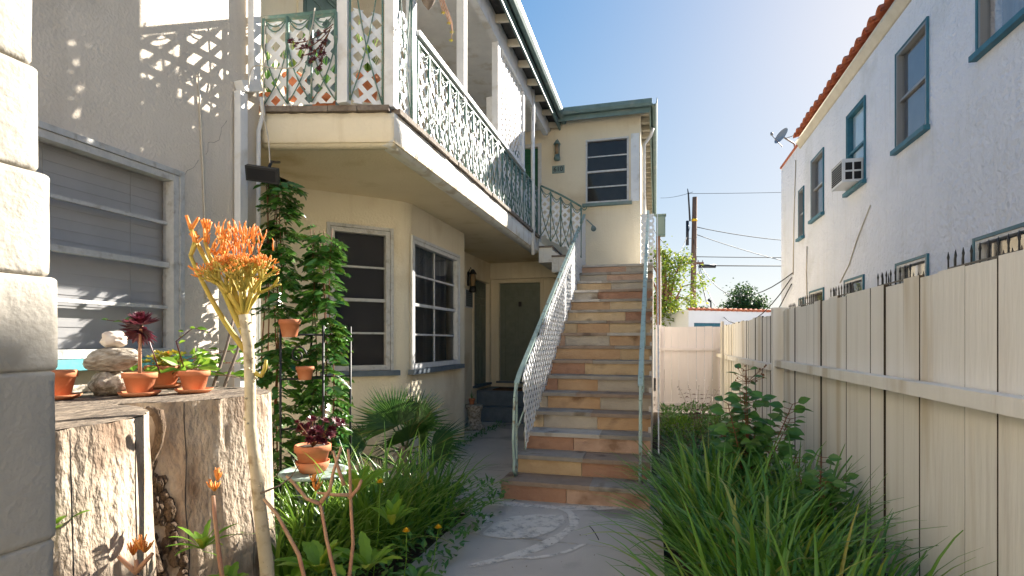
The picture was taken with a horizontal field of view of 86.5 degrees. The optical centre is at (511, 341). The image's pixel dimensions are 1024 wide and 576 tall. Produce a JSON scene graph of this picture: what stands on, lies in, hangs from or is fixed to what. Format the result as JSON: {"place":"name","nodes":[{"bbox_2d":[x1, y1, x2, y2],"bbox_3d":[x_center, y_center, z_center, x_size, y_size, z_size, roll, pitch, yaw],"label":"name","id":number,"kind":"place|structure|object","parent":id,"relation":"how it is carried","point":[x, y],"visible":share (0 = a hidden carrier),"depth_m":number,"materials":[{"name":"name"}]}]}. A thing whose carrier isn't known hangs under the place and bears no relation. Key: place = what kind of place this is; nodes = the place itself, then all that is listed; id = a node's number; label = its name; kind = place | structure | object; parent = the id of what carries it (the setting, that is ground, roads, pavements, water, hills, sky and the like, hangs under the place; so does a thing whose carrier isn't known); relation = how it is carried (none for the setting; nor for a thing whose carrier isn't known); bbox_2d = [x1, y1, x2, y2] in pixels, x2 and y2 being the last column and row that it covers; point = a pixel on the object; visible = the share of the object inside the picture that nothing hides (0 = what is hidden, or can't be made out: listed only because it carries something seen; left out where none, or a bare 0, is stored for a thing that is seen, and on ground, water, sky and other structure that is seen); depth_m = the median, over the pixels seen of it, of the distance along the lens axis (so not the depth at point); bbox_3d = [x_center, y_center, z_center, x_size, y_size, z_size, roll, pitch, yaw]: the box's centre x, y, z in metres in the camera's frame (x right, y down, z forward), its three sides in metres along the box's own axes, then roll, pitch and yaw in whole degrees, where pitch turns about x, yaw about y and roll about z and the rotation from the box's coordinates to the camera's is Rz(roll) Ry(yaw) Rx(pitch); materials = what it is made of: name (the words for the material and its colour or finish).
{"place":"outdoors","nodes":[
{"label":"outdoors","id":0,"kind":"place"},
{"bbox_2d":[166,519,237,555],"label":"leafy weed","id":1,"kind":"object","parent":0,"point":[203,540],"visible":0.94,"depth_m":2.25,"materials":[{"name":"green plant"}]},
{"bbox_2d":[377,422,664,575],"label":"path","id":2,"kind":"structure","parent":0,"point":[496,447],"depth_m":4.12,"materials":[{"name":"concrete"}]},
{"bbox_2d":[0,0,57,575],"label":"block pillar","id":3,"kind":"structure","parent":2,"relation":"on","point":[28,332],"depth_m":0.97,"materials":[{"name":"white paint"}]},
{"bbox_2d":[185,215,281,575],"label":"firestick plant","id":4,"kind":"object","parent":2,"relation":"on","point":[235,268],"visible":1,"depth_m":2.33,"materials":[{"name":"plant"}]},
{"bbox_2d":[317,449,362,575],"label":"firestick seedling","id":5,"kind":"object","parent":2,"relation":"on","point":[350,495],"visible":0.94,"depth_m":2.49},
{"bbox_2d":[283,465,509,575],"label":"undergrowth","id":6,"kind":"object","parent":2,"relation":"on","point":[429,531],"visible":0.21,"depth_m":3.76,"materials":[{"name":"green plant"}]},
{"bbox_2d":[206,467,224,575],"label":"firestick seedling","id":7,"kind":"object","parent":6,"relation":"on","point":[218,475],"visible":1,"depth_m":2.14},
{"bbox_2d":[209,561,248,575],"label":"leafy weed","id":8,"kind":"object","parent":6,"relation":"on","point":[229,570],"visible":0.88,"depth_m":2.34,"materials":[{"name":"green plant"}]},
{"bbox_2d":[262,498,305,575],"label":"firestick seedling","id":9,"kind":"object","parent":6,"relation":"on","point":[288,535],"visible":1,"depth_m":2.29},
{"bbox_2d":[285,446,342,575],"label":"firestick seedling","id":10,"kind":"object","parent":6,"relation":"on","point":[317,486],"visible":1,"depth_m":2.39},
{"bbox_2d":[332,385,475,482],"bbox_3d":[-1.161,0.959,5.325,1.604,1.083,1.098,0,0,2],"label":"fan palm","id":11,"kind":"object","parent":2,"relation":"on","point":[413,415],"visible":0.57,"depth_m":5.46,"materials":[{"name":"green plant"}]},
{"bbox_2d":[388,564,442,575],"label":"leafy weed","id":12,"kind":"object","parent":2,"relation":"on","point":[411,570],"visible":0.98,"depth_m":3.12,"materials":[{"name":"green plant"}]},
{"bbox_2d":[343,439,510,537],"bbox_3d":[-0.755,1.131,4.419,1.633,0.746,1.636,0,0,15],"label":"strap leaf clump","id":13,"kind":"object","parent":2,"relation":"on","point":[445,522],"visible":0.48,"depth_m":4.34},
{"bbox_2d":[410,420,503,491],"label":"wall weeds","id":14,"kind":"object","parent":2,"relation":"on","point":[480,432],"depth_m":8.50,"materials":[{"name":"green plant"}]},
{"bbox_2d":[464,404,484,430],"bbox_3d":[-0.647,1.290,9.300,0.380,0.420,0.380,0,0,15],"label":"stone pedestal","id":15,"kind":"object","parent":2,"relation":"on","point":[474,414],"visible":0.94,"depth_m":9.19,"materials":[{"name":"stone"}]},
{"bbox_2d":[463,502,625,567],"bbox_3d":[0.451,1.494,4.446,1.704,0.003,1.496,0,0,-8],"label":"worn floor painting","id":16,"kind":"object","parent":2,"relation":"on","point":[511,525],"visible":0.86,"depth_m":4.39,"materials":[{"name":"beige paint"}]},
{"bbox_2d":[500,210,658,509],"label":"stone staircase","id":17,"kind":"structure","parent":2,"relation":"on","point":[602,355],"depth_m":6.31,"materials":[{"name":"beige stone"}]},
{"bbox_2d":[275,377,860,575],"bbox_3d":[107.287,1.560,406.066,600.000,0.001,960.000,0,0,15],"label":"ground","id":18,"kind":"structure","parent":0,"point":[430,541],"depth_m":4.56,"materials":[{"name":"soil"}]},
{"bbox_2d":[51,403,155,575],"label":"tree stump","id":19,"kind":"object","parent":18,"relation":"on","point":[103,473],"visible":0.69,"depth_m":1.89,"materials":[{"name":"brown wood"}]},
{"bbox_2d":[117,534,153,575],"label":"firestick seedling","id":20,"kind":"object","parent":18,"relation":"on","point":[140,543],"visible":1,"depth_m":1.89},
{"bbox_2d":[55,386,275,575],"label":"tree stump","id":21,"kind":"object","parent":18,"relation":"on","point":[196,439],"visible":0.42,"depth_m":2.64,"materials":[{"name":"brown wood"}]},
{"bbox_2d":[52,369,82,399],"bbox_3d":[-2.183,0.207,2.609,0.200,0.138,0.200,0,0,15],"label":"terracotta pot","id":22,"kind":"object","parent":21,"relation":"on","point":[64,381],"visible":0.65,"depth_m":2.58,"materials":[{"name":"ceramic"}]},
{"bbox_2d":[87,371,125,395],"bbox_3d":[-2.074,0.210,2.818,0.201,0.137,0.186,0,0,0],"label":"rock","id":23,"kind":"object","parent":21,"relation":"on","point":[105,383],"visible":0.67,"depth_m":2.76,"materials":[{"name":"stone"}]},
{"bbox_2d":[82,347,137,371],"bbox_3d":[-2.067,0.095,2.822,0.295,0.128,0.181,0,0,0],"label":"rock","id":24,"kind":"object","parent":23,"relation":"on","point":[110,359],"visible":0.95,"depth_m":2.76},
{"bbox_2d":[100,331,127,346],"bbox_3d":[-2.055,-0.012,2.819,0.120,0.086,0.116,0,0,0],"label":"rock","id":25,"kind":"object","parent":24,"relation":"on","point":[114,339],"visible":0.97,"depth_m":2.78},
{"bbox_2d":[117,372,161,396],"bbox_3d":[-1.889,0.217,2.763,0.190,0.118,0.190,0,0,15],"label":"terracotta pot","id":26,"kind":"object","parent":21,"relation":"on","point":[137,384],"visible":0.99,"depth_m":2.71,"materials":[{"name":"ceramic"}]},
{"bbox_2d":[118,311,160,372],"bbox_3d":[-1.880,0.007,2.757,0.192,0.326,0.187,0,0,15],"label":"purple aeonium","id":27,"kind":"object","parent":26,"relation":"on","point":[137,331],"visible":1,"depth_m":2.75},
{"bbox_2d":[144,365,181,388],"bbox_3d":[-2.075,0.209,3.239,0.238,0.133,0.238,0,0,15],"label":"terracotta pot","id":28,"kind":"object","parent":21,"relation":"on","point":[166,380],"visible":0.58,"depth_m":3.18,"materials":[{"name":"ceramic"}]},
{"bbox_2d":[134,349,190,366],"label":"yellow succulent","id":29,"kind":"object","parent":28,"relation":"in","point":[168,353],"visible":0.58,"depth_m":3.23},
{"bbox_2d":[129,343,243,379],"bbox_3d":[-1.901,0.134,3.274,0.730,0.258,0.923,0,0,15],"label":"broad leaf houseplant","id":30,"kind":"object","parent":28,"relation":"in","point":[203,360],"visible":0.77,"depth_m":3.31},
{"bbox_2d":[175,326,213,366],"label":"twining plant","id":31,"kind":"object","parent":30,"relation":"on","point":[201,328],"visible":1,"depth_m":2.98,"materials":[{"name":"green plant"}]},
{"bbox_2d":[174,370,212,393],"bbox_3d":[-1.714,0.217,2.935,0.188,0.118,0.188,0,0,15],"label":"terracotta pot","id":32,"kind":"object","parent":21,"relation":"on","point":[193,381],"visible":1,"depth_m":2.88,"materials":[{"name":"ceramic"}]},
{"bbox_2d":[210,318,233,399],"bbox_3d":[-1.829,0.289,3.333,0.027,0.925,0.360,0,0,18],"label":"garden cane","id":33,"kind":"object","parent":21,"relation":"on","point":[222,359],"visible":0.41,"depth_m":3.40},
{"bbox_2d":[218,335,241,399],"bbox_3d":[-1.759,0.282,3.333,0.028,0.775,0.356,0,0,15],"label":"garden cane","id":34,"kind":"object","parent":21,"relation":"on","point":[231,368],"visible":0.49,"depth_m":3.38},
{"bbox_2d":[200,473,408,575],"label":"strap leaf clump","id":35,"kind":"object","parent":18,"relation":"on","point":[282,570],"visible":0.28,"depth_m":3.26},
{"bbox_2d":[273,539,345,575],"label":"leafy weed","id":36,"kind":"object","parent":35,"relation":"on","point":[317,556],"visible":0.88,"depth_m":2.61,"materials":[{"name":"green plant"}]},
{"bbox_2d":[334,531,402,571],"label":"leafy weed","id":37,"kind":"object","parent":35,"relation":"attached to","point":[368,558],"visible":0.94,"depth_m":2.77,"materials":[{"name":"green plant"}]},
{"bbox_2d":[370,492,417,524],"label":"leafy weed","id":38,"kind":"object","parent":35,"relation":"on","point":[392,513],"visible":1,"depth_m":3.12,"materials":[{"name":"green plant"}]},
{"bbox_2d":[277,463,347,564],"bbox_3d":[-1.323,1.185,3.650,0.460,0.637,0.460,0,0,15],"label":"round table","id":39,"kind":"object","parent":18,"relation":"on","point":[297,476],"visible":0.39,"depth_m":3.58,"materials":[{"name":"green paint"}]},
{"bbox_2d":[294,442,330,473],"bbox_3d":[-1.328,0.776,3.631,0.235,0.178,0.235,0,0,15],"label":"terracotta pot","id":40,"kind":"object","parent":39,"relation":"on","point":[318,453],"visible":0.91,"depth_m":3.55,"materials":[{"name":"ceramic"}]},
{"bbox_2d":[294,415,345,446],"bbox_3d":[-1.286,0.595,3.629,0.356,0.228,0.239,0,0,15],"label":"purple aeonium","id":41,"kind":"object","parent":40,"relation":"on","point":[314,434],"visible":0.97,"depth_m":3.58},
{"bbox_2d":[279,325,351,513],"bbox_3d":[-1.507,0.690,4.214,0.232,1.620,0.552,0,0,20],"label":"iron trellis","id":42,"kind":"object","parent":18,"relation":"on","point":[315,377],"visible":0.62,"depth_m":4.13,"materials":[{"name":"black"}]},
{"bbox_2d":[250,179,309,518],"bbox_3d":[-1.798,0.101,4.197,0.487,2.767,0.481,0,0,15],"label":"climbing vine","id":43,"kind":"object","parent":42,"relation":"attached to","point":[282,254],"visible":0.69,"depth_m":4.14,"materials":[{"name":"green plant"}]},
{"bbox_2d":[278,319,300,336],"bbox_3d":[-1.642,-0.097,4.020,0.153,0.130,0.153,0,0,15],"label":"terracotta pot","id":44,"kind":"object","parent":42,"relation":"on","point":[289,327],"visible":1,"depth_m":3.97,"materials":[{"name":"ceramic"}]},
{"bbox_2d":[296,366,313,379],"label":"terracotta pot","id":45,"kind":"object","parent":42,"relation":"on","point":[304,372],"visible":1,"depth_m":4.04,"materials":[{"name":"ceramic"}]},
{"bbox_2d":[289,224,356,500],"bbox_3d":[-1.497,0.261,4.358,0.522,2.364,0.526,0,0,-12],"label":"climbing vine","id":46,"kind":"object","parent":42,"relation":"attached to","point":[314,303],"visible":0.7,"depth_m":4.27,"materials":[{"name":"green plant"}]},
{"bbox_2d":[29,0,657,485],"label":"apartment building","id":47,"kind":"structure","parent":18,"relation":"on","point":[423,198],"depth_m":5.02,"materials":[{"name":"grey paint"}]},
{"bbox_2d":[35,120,192,369],"bbox_3d":[-2.484,-0.497,2.953,0.182,1.315,1.660,0,0,15],"label":"window","id":48,"kind":"structure","parent":47,"relation":"in","point":[106,201],"depth_m":3.33,"materials":[{"name":"grey paint"}]},
{"bbox_2d":[245,161,280,184],"bbox_3d":[-1.861,-1.335,4.272,0.243,0.342,0.567,0,0,-3],"label":"floodlight","id":49,"kind":"object","parent":47,"relation":"attached to","point":[269,174],"visible":0.99,"depth_m":4.01,"materials":[{"name":"black metal"}]},
{"bbox_2d":[263,21,270,162],"bbox_3d":[-1.876,-1.920,4.182,0.026,1.155,0.202,0,0,-38],"label":"cable","id":50,"kind":"object","parent":47,"relation":"hanging from","point":[263,90],"visible":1,"depth_m":4.25,"materials":[{"name":"beige plastic"}]},
{"bbox_2d":[259,92,283,105],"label":"terracotta pot","id":51,"kind":"object","parent":47,"relation":"on","point":[275,100],"visible":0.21,"depth_m":4.67,"materials":[{"name":"ceramic"}]},
{"bbox_2d":[261,40,281,91],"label":"balcony plant","id":52,"kind":"object","parent":51,"relation":"on","point":[267,74],"visible":0.19,"depth_m":4.71,"materials":[{"name":"green plant"}]},
{"bbox_2d":[248,8,314,87],"bbox_3d":[-1.780,-2.282,4.214,0.483,0.703,0.055,0,0,-16],"label":"cable","id":53,"kind":"object","parent":47,"relation":"hanging from","point":[280,67],"visible":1,"depth_m":4.22,"materials":[{"name":"beige plastic"}]},
{"bbox_2d":[286,24,333,71],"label":"trailing succulent","id":54,"kind":"object","parent":53,"relation":"hanging from","point":[313,58],"visible":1,"depth_m":4.24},
{"bbox_2d":[282,71,306,101],"bbox_3d":[-1.898,-2.210,4.750,0.204,0.200,0.204,0,0,15],"label":"terracotta pot","id":55,"kind":"object","parent":47,"relation":"on","point":[292,81],"visible":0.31,"depth_m":4.69,"materials":[{"name":"ceramic"}]},
{"bbox_2d":[297,0,355,105],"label":"door","id":56,"kind":"structure","parent":47,"relation":"in","point":[302,5],"depth_m":5.68,"materials":[{"name":"grey paint"}]},
{"bbox_2d":[320,222,399,377],"bbox_3d":[-1.696,-0.453,6.098,0.872,1.685,0.150,0,0,-30],"label":"window","id":57,"kind":"structure","parent":47,"relation":"in","point":[369,295],"depth_m":6.19,"materials":[{"name":"grey paint"}]},
{"bbox_2d":[356,71,379,102],"bbox_3d":[-1.256,-2.210,4.750,0.204,0.200,0.204,0,0,15],"label":"terracotta pot","id":58,"kind":"object","parent":47,"relation":"on","point":[367,85],"visible":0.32,"depth_m":4.69,"materials":[{"name":"ceramic"}]},
{"bbox_2d":[353,23,378,70],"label":"balcony plant","id":59,"kind":"object","parent":58,"relation":"on","point":[367,66],"visible":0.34,"depth_m":4.73,"materials":[{"name":"green plant"}]},
{"bbox_2d":[408,235,464,374],"bbox_3d":[-1.079,-0.432,7.230,0.329,1.645,1.746,0,0,15],"label":"window","id":60,"kind":"structure","parent":47,"relation":"in","point":[428,269],"depth_m":7.39,"materials":[{"name":"white paint"}]},
{"bbox_2d":[440,0,453,41],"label":"dry hanging plant","id":61,"kind":"object","parent":47,"relation":"hanging from","point":[450,22],"visible":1,"depth_m":4.91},
{"bbox_2d":[465,288,472,307],"bbox_3d":[-0.797,-0.790,10.084,0.024,0.340,0.400,0,0,15],"label":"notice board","id":62,"kind":"object","parent":47,"relation":"attached to","point":[468,299],"visible":0.97,"depth_m":10.03,"materials":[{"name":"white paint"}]},
{"bbox_2d":[467,267,476,292],"bbox_3d":[-0.733,-1.133,10.036,0.176,0.471,0.152,0,0,15],"label":"wall lantern","id":63,"kind":"object","parent":47,"relation":"attached to","point":[472,273],"depth_m":10.00,"materials":[{"name":"black metal"}]},
{"bbox_2d":[472,275,491,387],"bbox_3d":[-0.629,-0.190,10.851,0.160,2.160,1.098,0,0,15],"label":"door","id":64,"kind":"structure","parent":47,"relation":"in","point":[479,297],"depth_m":10.91,"materials":[{"name":"green paint"}]},
{"bbox_2d":[486,97,504,148],"bbox_3d":[-0.236,-3.153,7.857,0.190,0.640,0.280,0,0,15],"label":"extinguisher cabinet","id":65,"kind":"object","parent":47,"relation":"attached to","point":[489,108],"visible":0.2,"depth_m":7.74,"materials":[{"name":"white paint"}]},
{"bbox_2d":[498,143,540,241],"bbox_3d":[0.171,-2.990,11.270,0.913,2.100,0.120,0,0,15],"label":"door","id":66,"kind":"structure","parent":47,"relation":"in","point":[528,151],"depth_m":11.20,"materials":[{"name":"green paint"}]},
{"bbox_2d":[496,279,543,383],"bbox_3d":[0.162,-0.210,11.355,1.021,2.160,0.160,0,0,15],"label":"door","id":67,"kind":"structure","parent":47,"relation":"in","point":[521,302],"depth_m":11.41,"materials":[{"name":"green paint"}]},
{"bbox_2d":[553,139,559,160],"bbox_3d":[0.907,-3.856,10.945,0.145,0.451,0.173,0,0,15],"label":"wall lantern","id":68,"kind":"object","parent":47,"relation":"attached to","point":[556,144],"depth_m":10.89,"materials":[{"name":"grey paint"}]},
{"bbox_2d":[582,136,631,206],"bbox_3d":[1.880,-3.348,10.777,0.965,1.337,0.150,0,0,15],"label":"window","id":69,"kind":"structure","parent":47,"relation":"in","point":[607,159],"depth_m":10.83,"materials":[{"name":"white paint"}]},
{"bbox_2d":[269,437,439,575],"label":"strap leaf clump","id":70,"kind":"object","parent":18,"relation":"on","point":[309,521],"visible":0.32,"depth_m":3.48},
{"bbox_2d":[329,458,395,492],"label":"leafy weed","id":71,"kind":"object","parent":70,"relation":"on","point":[365,477],"visible":0.77,"depth_m":3.12,"materials":[{"name":"green plant"}]},
{"bbox_2d":[274,422,501,563],"bbox_3d":[-0.998,1.057,3.948,1.903,0.894,1.744,0,0,-16],"label":"strap leaf clump","id":72,"kind":"object","parent":18,"relation":"on","point":[358,501],"visible":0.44,"depth_m":3.84,"materials":[{"name":"plant"}]},
{"bbox_2d":[655,214,665,324],"bbox_3d":[3.685,-0.816,13.498,0.260,4.633,0.240,0,0,15],"label":"electric box","id":73,"kind":"object","parent":18,"relation":"on","point":[661,225],"visible":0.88,"depth_m":13.46,"materials":[{"name":"grey paint"}]},
{"bbox_2d":[653,415,709,445],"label":"mossy bush","id":74,"kind":"object","parent":18,"relation":"on","point":[684,420],"visible":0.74,"depth_m":8.10,"materials":[{"name":"green plant"}]},
{"bbox_2d":[648,236,715,329],"bbox_3d":[6.306,-1.493,22.016,3.542,6.012,2.908,0,0,44],"label":"tree","id":75,"kind":"object","parent":18,"relation":"on","point":[667,298],"visible":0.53,"depth_m":21.67,"materials":[{"name":"green plant"}]},
{"bbox_2d":[656,325,719,410],"bbox_3d":[3.822,0.570,11.852,1.336,1.860,0.090,0,0,15],"label":"wooden fence","id":76,"kind":"object","parent":18,"relation":"on","point":[684,349],"visible":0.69,"depth_m":11.87,"materials":[{"name":"paint"}]},
{"bbox_2d":[686,189,703,307],"bbox_3d":[8.956,-3.021,26.982,1.004,9.045,0.333,0,0,-5],"label":"utility pole","id":77,"kind":"object","parent":18,"relation":"on","point":[694,221],"visible":0.59,"depth_m":26.87,"materials":[{"name":"brown wood"}]},
{"bbox_2d":[677,385,717,436],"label":"purple weed","id":78,"kind":"object","parent":18,"relation":"on","point":[697,409],"visible":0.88,"depth_m":8.43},
{"bbox_2d":[653,307,770,380],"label":"garage","id":79,"kind":"structure","parent":18,"relation":"on","point":[698,317],"depth_m":21.07,"materials":[{"name":"white"}]},
{"bbox_2d":[694,323,719,379],"bbox_3d":[7.445,0.375,20.864,1.250,2.150,0.060,0,0,-20],"label":"garage door","id":80,"kind":"structure","parent":79,"relation":"in","point":[696,325],"depth_m":20.72,"materials":[{"name":"teal paint"}]},
{"bbox_2d":[655,399,770,469],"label":"ground cover","id":81,"kind":"object","parent":18,"relation":"on","point":[685,409],"visible":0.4,"depth_m":9.17,"materials":[{"name":"green plant"}]},
{"bbox_2d":[613,425,816,513],"bbox_3d":[1.693,1.109,4.555,1.729,0.789,1.710,0,0,15],"label":"strap leaf clump","id":82,"kind":"object","parent":18,"relation":"on","point":[690,459],"visible":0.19,"depth_m":4.65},
{"bbox_2d":[646,424,792,481],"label":"strap leaf clump","id":83,"kind":"object","parent":18,"relation":"on","point":[699,451],"visible":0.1,"depth_m":5.57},
{"bbox_2d":[575,428,866,567],"bbox_3d":[1.379,1.082,3.779,1.804,0.845,1.836,0,0,15],"label":"strap leaf clump","id":84,"kind":"object","parent":18,"relation":"on","point":[675,494],"visible":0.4,"depth_m":3.83,"materials":[{"name":"plant"}]},
{"bbox_2d":[716,316,770,463],"bbox_3d":[3.692,0.560,8.903,0.170,1.880,5.898,0,0,15],"label":"wooden fence","id":85,"kind":"object","parent":18,"relation":"on","point":[746,343],"visible":0.52,"depth_m":8.25,"materials":[{"name":"beige paint"}]},
{"bbox_2d":[716,278,771,309],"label":"tree","id":86,"kind":"object","parent":18,"relation":"on","point":[743,303],"visible":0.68,"depth_m":43.41,"materials":[{"name":"green plant"}]},
{"bbox_2d":[670,433,839,532],"bbox_3d":[2.152,1.105,4.494,1.767,0.798,1.762,0,0,-38],"label":"strap leaf clump","id":87,"kind":"object","parent":18,"relation":"on","point":[786,465],"visible":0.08,"depth_m":4.51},
{"bbox_2d":[589,492,927,575],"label":"strap leaf clump","id":88,"kind":"object","parent":18,"relation":"on","point":[784,571],"visible":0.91,"depth_m":2.47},
{"bbox_2d":[708,363,812,493],"bbox_3d":[2.091,0.846,4.660,0.801,1.311,0.741,0,0,15],"label":"broad leaf shrub","id":89,"kind":"object","parent":18,"relation":"on","point":[758,441],"visible":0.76,"depth_m":4.57,"materials":[{"name":"plant"}]},
{"bbox_2d":[589,453,944,575],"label":"strap leaf clump","id":90,"kind":"object","parent":18,"relation":"on","point":[721,534],"visible":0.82,"depth_m":2.94,"materials":[{"name":"plant"}]},
{"bbox_2d":[669,426,923,575],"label":"strap leaf clump","id":91,"kind":"object","parent":18,"relation":"on","point":[860,518],"visible":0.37,"depth_m":3.62,"materials":[{"name":"plant"}]},
{"bbox_2d":[782,449,858,532],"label":"rose bush","id":92,"kind":"object","parent":18,"relation":"on","point":[813,482],"visible":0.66,"depth_m":3.62,"materials":[{"name":"green plant"}]},
{"bbox_2d":[675,499,994,575],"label":"strap leaf clump","id":93,"kind":"object","parent":18,"relation":"on","point":[875,570],"visible":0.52,"depth_m":2.71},
{"bbox_2d":[780,0,1023,307],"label":"neighbour building","id":94,"kind":"structure","parent":18,"relation":"on","point":[918,106],"depth_m":7.08,"materials":[{"name":"white paint"}]},
{"bbox_2d":[770,128,794,146],"bbox_3d":[6.442,-4.797,12.809,0.702,0.479,0.571,0,0,15],"label":"satellite dish","id":95,"kind":"object","parent":94,"relation":"on","point":[782,133],"visible":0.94,"depth_m":12.91,"materials":[{"name":"grey"}]},
{"bbox_2d":[795,186,804,241],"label":"window","id":96,"kind":"structure","parent":94,"relation":"in","point":[801,235],"depth_m":12.51,"materials":[{"name":"teal metal"}]},
{"bbox_2d":[798,287,823,305],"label":"window","id":97,"kind":"structure","parent":94,"relation":"in","point":[818,294],"depth_m":11.27,"materials":[{"name":"white paint"}]},
{"bbox_2d":[808,147,824,223],"bbox_3d":[6.248,-3.155,11.122,0.150,1.330,0.932,0,0,15],"label":"window","id":98,"kind":"structure","parent":94,"relation":"in","point":[817,163],"depth_m":11.32,"materials":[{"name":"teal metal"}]},
{"bbox_2d":[831,158,862,191],"bbox_3d":[5.550,-2.745,8.988,0.360,0.370,0.584,0,0,15],"label":"air conditioner","id":99,"kind":"object","parent":94,"relation":"attached to","point":[846,174],"visible":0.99,"depth_m":8.75,"materials":[{"name":"grey plastic"}]},
{"bbox_2d":[830,274,864,296],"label":"window","id":100,"kind":"structure","parent":94,"relation":"in","point":[857,283],"depth_m":9.14,"materials":[{"name":"white paint"}]},
{"bbox_2d":[842,95,866,197],"bbox_3d":[5.684,-3.185,8.987,0.150,1.390,0.914,0,0,15],"label":"window","id":101,"kind":"structure","parent":94,"relation":"in","point":[856,119],"depth_m":9.06,"materials":[{"name":"teal paint"}]},
{"bbox_2d":[877,253,928,285],"bbox_3d":[5.113,-0.432,7.092,0.286,1.265,1.021,0,0,15],"label":"window","id":102,"kind":"structure","parent":94,"relation":"in","point":[919,265],"depth_m":7.05,"materials":[{"name":"white paint"}]},
{"bbox_2d":[890,16,929,155],"bbox_3d":[5.168,-3.250,7.033,0.150,1.380,0.975,0,0,15],"label":"window","id":103,"kind":"structure","parent":94,"relation":"in","point":[912,59],"depth_m":7.13,"materials":[{"name":"teal wood"}]},
{"bbox_2d":[947,222,1023,268],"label":"window","id":104,"kind":"structure","parent":94,"relation":"in","point":[989,246],"depth_m":5.28,"materials":[{"name":"white paint"}]},
{"bbox_2d":[968,0,1023,62],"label":"window","id":105,"kind":"structure","parent":94,"relation":"in","point":[1012,10],"depth_m":5.43,"materials":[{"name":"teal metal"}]},
{"bbox_2d":[520,0,883,309],"label":"sky","id":106,"kind":"structure","parent":0,"point":[724,76],"materials":[{"name":"blue"}]},
{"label":"side yard","id":107,"kind":"structure","parent":0,"visible":0},
{"bbox_2d":[771,250,1023,575],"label":"wooden fence","id":108,"kind":"object","parent":107,"relation":"on","point":[913,387],"visible":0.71,"depth_m":2.79,"materials":[{"name":"beige paint"}]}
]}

